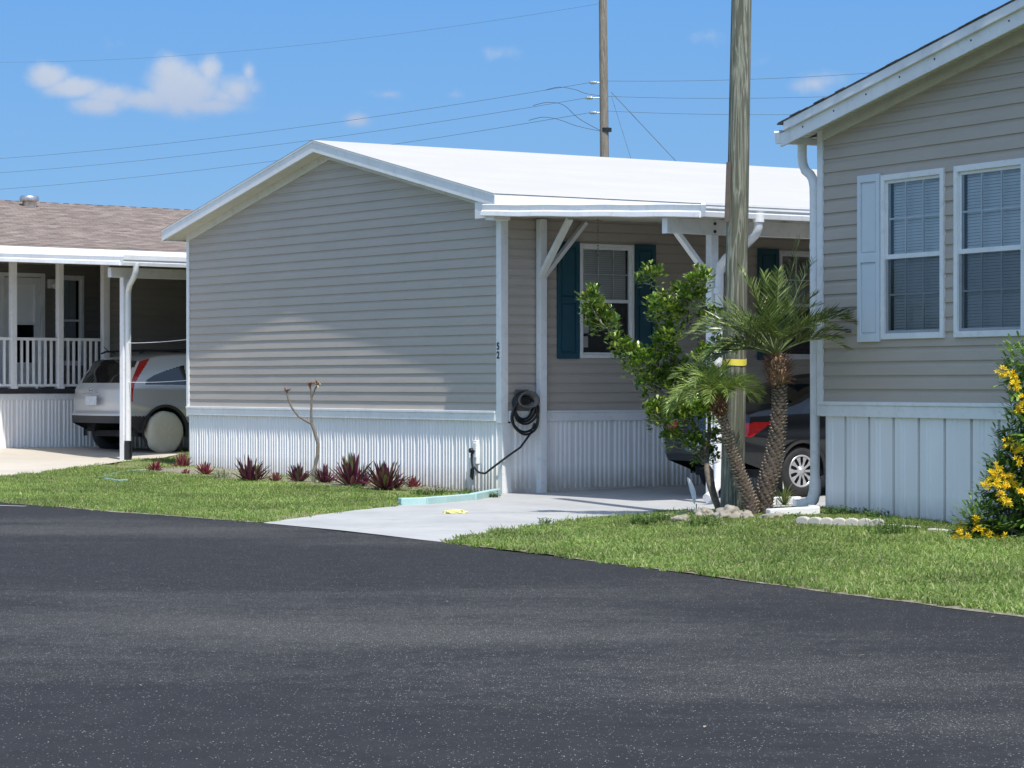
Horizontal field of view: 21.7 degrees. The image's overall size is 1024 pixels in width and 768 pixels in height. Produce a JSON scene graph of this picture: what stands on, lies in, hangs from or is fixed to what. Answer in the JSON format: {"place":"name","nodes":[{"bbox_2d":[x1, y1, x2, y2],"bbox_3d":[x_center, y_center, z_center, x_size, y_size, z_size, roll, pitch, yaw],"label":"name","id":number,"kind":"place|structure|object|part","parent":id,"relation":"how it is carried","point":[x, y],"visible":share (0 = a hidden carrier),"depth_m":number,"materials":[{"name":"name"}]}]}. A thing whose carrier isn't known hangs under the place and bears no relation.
{"place":"outdoors","nodes":[
{"label":"outdoors","id":0,"kind":"place"},
{"bbox_2d":[0,447,188,475],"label":"neighbour driveway","id":1,"kind":"structure","parent":0,"point":[13,461],"depth_m":43.31,"materials":[{"name":"beige concrete"}]},
{"bbox_2d":[72,346,188,451],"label":"parked car","id":2,"kind":"object","parent":1,"relation":"on","point":[96,411],"visible":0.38,"depth_m":44.73,"materials":[{"name":"silver metal"}]},
{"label":"rear window","id":3,"kind":"part","parent":2,"relation":"part of","materials":[{"name":"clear glass"}]},
{"bbox_2d":[145,411,182,452],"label":"tire cover","id":4,"kind":"object","parent":2,"relation":"attached to","point":[163,431],"visible":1,"depth_m":44.53,"materials":[{"name":"beige fabric"}]},
{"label":"side window","id":5,"kind":"part","parent":2,"relation":"part of","materials":[{"name":"grey glass"}]},
{"bbox_2d":[0,451,473,522],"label":"lawn grass","id":6,"kind":"structure","parent":0,"point":[158,494],"depth_m":32.24,"materials":[{"name":"green plant"}]},
{"bbox_2d":[0,0,1009,209],"label":"sky","id":7,"kind":"structure","parent":0,"point":[658,49],"materials":[{"name":"blue"}]},
{"bbox_2d":[0,502,1023,767],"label":"road","id":8,"kind":"structure","parent":0,"point":[238,644],"depth_m":13.16,"materials":[{"name":"grey asphalt"}]},
{"bbox_2d":[14,453,1011,603],"bbox_3d":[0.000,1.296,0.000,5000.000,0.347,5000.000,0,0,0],"label":"ground","id":9,"kind":"structure","parent":0,"point":[129,464],"depth_m":32.04,"materials":[{"name":"soil"}]},
{"bbox_2d":[0,195,193,461],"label":"mobile home","id":10,"kind":"object","parent":9,"relation":"on","point":[81,285],"visible":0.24,"depth_m":47.12,"materials":[{"name":"brown"}]},
{"bbox_2d":[0,272,44,387],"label":"door","id":11,"kind":"structure","parent":10,"relation":"in","point":[30,291],"depth_m":47.50,"materials":[{"name":"white paint"}]},
{"bbox_2d":[55,275,83,365],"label":"window","id":12,"kind":"structure","parent":10,"relation":"in","point":[73,285],"depth_m":48.22,"materials":[{"name":"glass"}]},
{"bbox_2d":[132,380,185,382],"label":"rope","id":13,"kind":"object","parent":10,"relation":"attached to","point":[150,382],"visible":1,"depth_m":41.73,"materials":[{"name":"white paint"}]},
{"bbox_2d":[5,502,261,521],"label":"road verge","id":14,"kind":"structure","parent":9,"relation":"on","point":[154,514],"depth_m":28.13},
{"bbox_2d":[153,466,467,490],"bbox_3d":[-3.214,1.294,36.557,1.470,0.120,7.999,0,0,-34],"label":"planting bed","id":15,"kind":"object","parent":9,"relation":"on","point":[193,469],"visible":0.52,"depth_m":37.56,"materials":[{"name":"brown soil"}]},
{"bbox_2d":[146,460,163,470],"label":"oyster plant","id":16,"kind":"object","parent":15,"relation":"on","point":[156,466],"visible":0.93,"depth_m":38.70,"materials":[{"name":"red plant"}]},
{"bbox_2d":[166,453,193,466],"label":"oyster plant","id":17,"kind":"object","parent":15,"relation":"on","point":[181,461],"visible":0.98,"depth_m":39.85,"materials":[{"name":"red plant"}]},
{"bbox_2d":[195,461,213,474],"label":"oyster plant","id":18,"kind":"object","parent":15,"relation":"on","point":[205,469],"visible":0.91,"depth_m":37.77,"materials":[{"name":"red plant"}]},
{"bbox_2d":[211,468,230,477],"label":"weed","id":19,"kind":"object","parent":15,"relation":"on","point":[218,471],"visible":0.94,"depth_m":36.94,"materials":[{"name":"green plant"}]},
{"bbox_2d":[232,455,272,480],"bbox_3d":[-3.461,1.123,35.943,0.617,0.385,0.678,0,0,0],"label":"oyster plant","id":20,"kind":"object","parent":15,"relation":"on","point":[248,472],"visible":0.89,"depth_m":35.85,"materials":[{"name":"purple plant"}]},
{"bbox_2d":[268,472,282,480],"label":"oyster plant","id":21,"kind":"object","parent":15,"relation":"on","point":[276,477],"visible":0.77,"depth_m":35.68,"materials":[{"name":"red plant"}]},
{"bbox_2d":[287,463,311,481],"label":"oyster plant","id":22,"kind":"object","parent":15,"relation":"on","point":[296,474],"visible":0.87,"depth_m":35.65,"materials":[{"name":"purple plant"}]},
{"bbox_2d":[284,378,320,481],"bbox_3d":[-2.778,0.640,35.373,0.564,1.434,0.129,0,0,13],"label":"frangipani sapling","id":23,"kind":"object","parent":15,"relation":"on","point":[310,422],"visible":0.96,"depth_m":35.35,"materials":[{"name":"brown plant"}]},
{"bbox_2d":[310,465,337,482],"bbox_3d":[-2.438,1.180,35.341,0.493,0.281,0.419,0,0,0],"label":"oyster plant","id":24,"kind":"object","parent":15,"relation":"on","point":[320,476],"visible":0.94,"depth_m":35.32,"materials":[{"name":"purple plant"}]},
{"bbox_2d":[325,452,374,485],"bbox_3d":[-2.079,1.105,34.669,0.762,0.462,0.788,0,0,0],"label":"oyster plant","id":25,"kind":"object","parent":15,"relation":"on","point":[352,474],"visible":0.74,"depth_m":34.60,"materials":[{"name":"purple plant"}]},
{"bbox_2d":[359,459,413,489],"bbox_3d":[-1.596,1.152,34.118,0.683,0.404,0.844,0,0,-14],"label":"oyster plant","id":26,"kind":"object","parent":15,"relation":"on","point":[382,478],"visible":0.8,"depth_m":33.96,"materials":[{"name":"purple plant"}]},
{"bbox_2d":[404,475,425,486],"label":"oyster plant","id":27,"kind":"object","parent":15,"relation":"on","point":[413,482],"visible":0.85,"depth_m":34.58,"materials":[{"name":"red plant"}]},
{"bbox_2d":[398,497,425,504],"bbox_3d":[-1.127,1.342,30.228,0.316,0.115,0.090,0,0,-27],"label":"edging board","id":28,"kind":"object","parent":9,"relation":"on","point":[413,501],"visible":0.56,"depth_m":30.18,"materials":[{"name":"teal paint"}]},
{"bbox_2d":[410,488,430,494],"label":"weed","id":29,"kind":"object","parent":9,"relation":"on","point":[421,491],"visible":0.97,"depth_m":32.33,"materials":[{"name":"green plant"}]},
{"bbox_2d":[426,485,454,494],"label":"weed","id":30,"kind":"object","parent":9,"relation":"on","point":[436,490],"visible":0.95,"depth_m":32.81,"materials":[{"name":"green plant"}]},
{"bbox_2d":[426,494,473,503],"bbox_3d":[-0.738,1.342,30.793,0.090,0.115,1.140,0,0,27],"label":"edging board","id":31,"kind":"object","parent":9,"relation":"on","point":[447,498],"visible":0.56,"depth_m":30.73,"materials":[{"name":"teal paint"}]},
{"bbox_2d":[457,487,478,493],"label":"weed","id":32,"kind":"object","parent":9,"relation":"on","point":[467,492],"visible":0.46,"depth_m":31.98,"materials":[{"name":"green plant"}]},
{"bbox_2d":[470,489,500,499],"bbox_3d":[-0.317,1.335,31.972,0.090,0.115,1.377,0,0,12],"label":"edging board","id":33,"kind":"object","parent":9,"relation":"on","point":[482,494],"visible":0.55,"depth_m":31.79,"materials":[{"name":"teal paint"}]},
{"bbox_2d":[161,140,825,502],"bbox_3d":[5.187,-0.940,38.764,15.532,4.820,14.665,0,0,-34],"label":"mobile home","id":34,"kind":"object","parent":9,"relation":"on","point":[416,310],"visible":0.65,"depth_m":35.20,"materials":[{"name":"beige plastic"}]},
{"bbox_2d":[515,390,539,409],"bbox_3d":[0.169,0.200,33.391,0.315,0.260,0.175,0,0,-34],"label":"hose hanger","id":35,"kind":"object","parent":34,"relation":"attached to","point":[525,404],"visible":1,"depth_m":33.40,"materials":[{"name":"grey plastic"}]},
{"bbox_2d":[470,391,539,479],"bbox_3d":[-0.140,0.648,33.466,0.917,1.122,0.370,0,0,17],"label":"garden hose","id":36,"kind":"object","parent":35,"relation":"hanging from","point":[519,419],"visible":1,"depth_m":33.38,"materials":[{"name":"black plastic"}]},
{"bbox_2d":[580,243,633,357],"bbox_3d":[1.153,-1.060,34.327,0.860,1.460,0.260,0,0,-34],"label":"window","id":37,"kind":"structure","parent":34,"relation":"in","point":[613,267],"depth_m":34.39,"materials":[{"name":"glass"}]},
{"bbox_2d":[779,250,809,359],"bbox_3d":[3.886,-1.060,36.173,0.890,1.460,0.260,0,0,-34],"label":"window","id":38,"kind":"structure","parent":34,"relation":"in","point":[801,351],"depth_m":36.27,"materials":[{"name":"black glass"}]},
{"bbox_2d":[531,0,611,156],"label":"utility pole","id":39,"kind":"object","parent":9,"relation":"on","point":[605,129],"visible":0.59,"depth_m":82.89,"materials":[{"name":"wood"}]},
{"bbox_2d":[1,98,583,172],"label":"power cable","id":40,"kind":"object","parent":39,"relation":"attached to","point":[300,141],"visible":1,"depth_m":94.47,"materials":[{"name":"black rubber"}]},
{"bbox_2d":[0,83,585,158],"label":"power cable","id":41,"kind":"object","parent":39,"relation":"attached to","point":[304,126],"visible":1,"depth_m":94.43,"materials":[{"name":"black rubber"}]},
{"bbox_2d":[8,113,585,188],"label":"power cable","id":42,"kind":"object","parent":39,"relation":"attached to","point":[277,160],"visible":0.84,"depth_m":96.63,"materials":[{"name":"black rubber"}]},
{"bbox_2d":[54,4,594,61],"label":"power cable","id":43,"kind":"object","parent":39,"relation":"attached to","point":[325,42],"visible":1,"depth_m":93.72,"materials":[{"name":"black rubber"}]},
{"bbox_2d":[611,92,675,160],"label":"guy wire","id":44,"kind":"object","parent":39,"relation":"attached to","point":[643,126],"visible":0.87,"depth_m":82.99,"materials":[{"name":"grey metal"}]},
{"bbox_2d":[613,111,790,114],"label":"power cable","id":45,"kind":"object","parent":39,"relation":"attached to","point":[715,114],"visible":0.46,"depth_m":81.20,"materials":[{"name":"black rubber"}]},
{"bbox_2d":[608,96,827,98],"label":"power cable","id":46,"kind":"object","parent":39,"relation":"attached to","point":[708,98],"visible":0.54,"depth_m":81.39,"materials":[{"name":"black rubber"}]},
{"bbox_2d":[694,73,865,80],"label":"power cable","id":47,"kind":"object","parent":39,"relation":"attached to","point":[775,78],"visible":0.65,"depth_m":80.15,"materials":[{"name":"black rubber"}]},
{"bbox_2d":[631,512,658,524],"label":"weed","id":48,"kind":"object","parent":9,"relation":"on","point":[642,519],"visible":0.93,"depth_m":25.01,"materials":[{"name":"green plant"}]},
{"bbox_2d":[574,259,724,508],"bbox_3d":[1.449,0.046,27.301,1.640,2.641,0.924,0,0,0],"label":"shrub","id":49,"kind":"object","parent":9,"relation":"on","point":[634,350],"visible":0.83,"depth_m":27.19,"materials":[{"name":"green plant"}]},
{"bbox_2d":[652,512,671,520],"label":"weed","id":50,"kind":"object","parent":9,"relation":"on","point":[660,517],"visible":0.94,"depth_m":25.21,"materials":[{"name":"green plant"}]},
{"bbox_2d":[686,513,720,526],"bbox_3d":[1.749,1.246,24.358,0.353,0.143,0.253,0,0,0],"label":"weed","id":51,"kind":"object","parent":9,"relation":"on","point":[700,522],"visible":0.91,"depth_m":24.32,"materials":[{"name":"green plant"}]},
{"bbox_2d":[662,353,766,514],"bbox_3d":[1.934,0.516,25.584,1.048,1.651,0.845,0,0,0],"label":"pygmy date palm","id":52,"kind":"object","parent":9,"relation":"on","point":[720,388],"visible":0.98,"depth_m":25.54,"materials":[{"name":"green plant"}]},
{"bbox_2d":[440,502,1023,616],"bbox_3d":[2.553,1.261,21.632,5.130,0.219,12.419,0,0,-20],"label":"lawn grass","id":53,"kind":"structure","parent":9,"relation":"on","point":[938,567],"depth_m":20.88,"materials":[{"name":"green plant"}]},
{"bbox_2d":[720,0,751,509],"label":"utility pole","id":54,"kind":"object","parent":9,"relation":"on","point":[737,197],"visible":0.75,"depth_m":26.91,"materials":[{"name":"brown wood"}]},
{"bbox_2d":[722,358,746,365],"bbox_3d":[2.247,-0.215,27.003,0.247,0.099,0.245,0,0,0],"label":"tape","id":55,"kind":"object","parent":54,"relation":"attached to","point":[738,362],"visible":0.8,"depth_m":26.89,"materials":[{"name":"yellow plastic"}]},
{"bbox_2d":[670,506,822,526],"bbox_3d":[2.463,1.278,26.543,2.003,0.112,4.898,0,0,0],"label":"pebble bed","id":56,"kind":"object","parent":9,"relation":"on","point":[773,507],"visible":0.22,"depth_m":28.51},
{"bbox_2d":[670,514,689,521],"bbox_3d":[1.598,1.293,25.121,0.241,0.141,0.220,0,0,24],"label":"rock","id":57,"kind":"object","parent":56,"relation":"on","point":[678,517],"visible":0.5,"depth_m":25.05,"materials":[{"name":"beige stone"}]},
{"bbox_2d":[687,477,696,508],"bbox_3d":[1.800,1.124,26.747,0.098,0.390,0.010,0,0,0],"label":"garden stake","id":58,"kind":"object","parent":56,"relation":"on","point":[692,489],"visible":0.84,"depth_m":26.74,"materials":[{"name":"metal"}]},
{"bbox_2d":[693,507,713,515],"bbox_3d":[1.841,1.257,25.731,0.193,0.156,0.279,0,0,-8],"label":"rock","id":59,"kind":"object","parent":56,"relation":"on","point":[703,510],"visible":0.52,"depth_m":25.66,"materials":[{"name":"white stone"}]},
{"bbox_2d":[712,504,742,519],"bbox_3d":[2.067,1.243,25.249,0.326,0.213,0.453,0,0,16],"label":"rock","id":60,"kind":"object","parent":56,"relation":"on","point":[727,510],"visible":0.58,"depth_m":25.13,"materials":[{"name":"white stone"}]},
{"bbox_2d":[739,510,754,518],"bbox_3d":[2.199,1.263,25.208,0.187,0.155,0.194,0,0,43],"label":"rock","id":61,"kind":"object","parent":56,"relation":"on","point":[746,514],"visible":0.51,"depth_m":25.13,"materials":[{"name":"beige stone"}]},
{"bbox_2d":[759,512,783,518],"bbox_3d":[2.455,1.260,25.141,0.292,0.106,0.154,0,0,-18],"label":"rock","id":62,"kind":"object","parent":56,"relation":"on","point":[778,514],"visible":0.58,"depth_m":25.10,"materials":[{"name":"beige stone"}]},
{"bbox_2d":[796,516,808,524],"bbox_3d":[2.656,1.266,24.359,0.136,0.120,0.060,0,0,42],"label":"edging block","id":63,"kind":"object","parent":56,"relation":"on","point":[801,519],"depth_m":24.34,"materials":[{"name":"grey concrete"}]},
{"bbox_2d":[808,517,821,523],"bbox_3d":[2.756,1.266,24.268,0.135,0.120,0.060,0,0,42],"label":"edging block","id":64,"kind":"object","parent":56,"relation":"on","point":[814,520],"depth_m":24.24,"materials":[{"name":"grey concrete"}]},
{"bbox_2d":[820,517,832,525],"bbox_3d":[2.852,1.267,24.199,0.117,0.120,0.060,0,0,28],"label":"edging block","id":65,"kind":"object","parent":56,"relation":"on","point":[827,520],"depth_m":24.17,"materials":[{"name":"grey concrete"}]},
{"bbox_2d":[832,518,845,525],"bbox_3d":[2.958,1.267,24.144,0.122,0.120,0.060,0,0,27],"label":"edging block","id":66,"kind":"object","parent":56,"relation":"on","point":[835,521],"depth_m":24.12,"materials":[{"name":"grey concrete"}]},
{"bbox_2d":[681,234,856,513],"bbox_3d":[2.519,-0.062,25.764,1.791,2.802,1.239,0,0,0],"label":"pygmy date palm","id":67,"kind":"object","parent":9,"relation":"on","point":[780,325],"visible":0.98,"depth_m":25.68,"materials":[{"name":"green plant"}]},
{"bbox_2d":[766,496,819,515],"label":"concrete curb","id":68,"kind":"structure","parent":9,"relation":"on","point":[810,509],"depth_m":25.46,"materials":[{"name":"white paint"}]},
{"bbox_2d":[824,504,853,513],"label":"weed","id":69,"kind":"object","parent":9,"relation":"on","point":[839,510],"visible":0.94,"depth_m":25.51,"materials":[{"name":"green plant"}]},
{"bbox_2d":[845,518,858,525],"bbox_3d":[3.066,1.267,24.088,0.122,0.120,0.060,0,0,28],"label":"edging block","id":70,"kind":"object","parent":9,"relation":"on","point":[849,521],"depth_m":24.06,"materials":[{"name":"grey concrete"}]},
{"bbox_2d":[848,507,868,512],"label":"weed","id":71,"kind":"object","parent":9,"relation":"on","point":[854,511],"visible":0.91,"depth_m":25.50,"materials":[{"name":"green plant"}]},
{"bbox_2d":[858,518,871,525],"bbox_3d":[3.174,1.267,24.030,0.122,0.120,0.060,0,0,29],"label":"edging block","id":72,"kind":"object","parent":9,"relation":"on","point":[862,521],"depth_m":24.01,"materials":[{"name":"grey concrete"}]},
{"bbox_2d":[859,508,890,517],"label":"weed","id":73,"kind":"object","parent":9,"relation":"on","point":[876,513],"visible":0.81,"depth_m":25.06,"materials":[{"name":"green plant"}]},
{"bbox_2d":[871,519,885,525],"bbox_3d":[3.284,1.267,23.969,0.128,0.120,0.060,0,0,29],"label":"edging block","id":74,"kind":"object","parent":9,"relation":"on","point":[880,521],"depth_m":23.95,"materials":[{"name":"grey concrete"}]},
{"bbox_2d":[864,513,920,534],"bbox_3d":[3.262,1.208,22.892,0.507,0.194,0.333,0,0,0],"label":"weed","id":75,"kind":"object","parent":9,"relation":"on","point":[887,530],"visible":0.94,"depth_m":22.87,"materials":[{"name":"green plant"}]},
{"bbox_2d":[774,0,1023,525],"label":"mobile home","id":76,"kind":"object","parent":9,"relation":"on","point":[916,192],"visible":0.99,"depth_m":24.72,"materials":[{"name":"beige plastic"}]},
{"bbox_2d":[880,168,945,339],"bbox_3d":[3.810,-1.195,24.851,0.260,1.550,1.010,0,0,-26],"label":"window","id":77,"kind":"structure","parent":76,"relation":"in","point":[912,204],"depth_m":24.93,"materials":[{"name":"glass"}]},
{"bbox_2d":[953,158,1023,337],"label":"window","id":78,"kind":"structure","parent":76,"relation":"in","point":[988,197],"depth_m":23.87,"materials":[{"name":"white glass"}]},
{"bbox_2d":[928,528,967,531],"bbox_3d":[3.771,1.292,23.135,0.100,0.065,0.463,0,0,-29],"label":"paving strip","id":79,"kind":"object","parent":9,"relation":"on","point":[939,529],"visible":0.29,"depth_m":23.23,"materials":[{"name":"white concrete"}]},
{"bbox_2d":[945,331,1023,539],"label":"flowering bush","id":80,"kind":"object","parent":9,"relation":"on","point":[1012,484],"visible":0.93,"depth_m":22.25,"materials":[{"name":"green plant"}]},
{"bbox_2d":[264,481,825,541],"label":"driveway","id":81,"kind":"structure","parent":0,"point":[431,522],"depth_m":28.63,"materials":[{"name":"concrete"}]},
{"bbox_2d":[443,509,467,513],"bbox_3d":[-0.595,1.330,27.927,0.274,0.050,0.250,0,0,0],"label":"plastic bag","id":82,"kind":"object","parent":81,"relation":"on","point":[457,511],"visible":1,"depth_m":27.86,"materials":[{"name":"yellow plastic"}]},
{"bbox_2d":[489,491,499,497],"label":"weed","id":83,"kind":"object","parent":81,"relation":"on","point":[494,495],"visible":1,"depth_m":31.98,"materials":[{"name":"green plant"}]},
{"bbox_2d":[536,517,553,524],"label":"weed","id":84,"kind":"object","parent":81,"relation":"on","point":[546,521],"visible":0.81,"depth_m":25.64,"materials":[{"name":"green plant"}]},
{"bbox_2d":[665,373,825,496],"bbox_3d":[4.072,0.603,33.308,4.520,1.490,1.744,0,0,-34],"label":"parked car","id":85,"kind":"object","parent":81,"relation":"on","point":[795,471],"visible":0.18,"depth_m":31.94,"materials":[{"name":"grey paint"}]},
{"bbox_3d":[3.145,0.128,32.705,0.643,0.253,1.345,0,0,-34],"label":"rear window","id":86,"kind":"part","parent":85,"relation":"part of","materials":[{"name":"black glass"}]},
{"bbox_3d":[3.731,0.154,32.217,0.786,0.399,0.169,0,0,-34],"label":"side window","id":87,"kind":"part","parent":85,"relation":"part of","materials":[{"name":"grey glass"}]},
{"bbox_2d":[773,483,794,504],"bbox_3d":[3.078,1.218,29.947,0.593,0.288,0.523,0,0,34],"label":"grass plant","id":88,"kind":"object","parent":81,"relation":"on","point":[786,497],"depth_m":29.91,"materials":[{"name":"green plant"}]}
]}

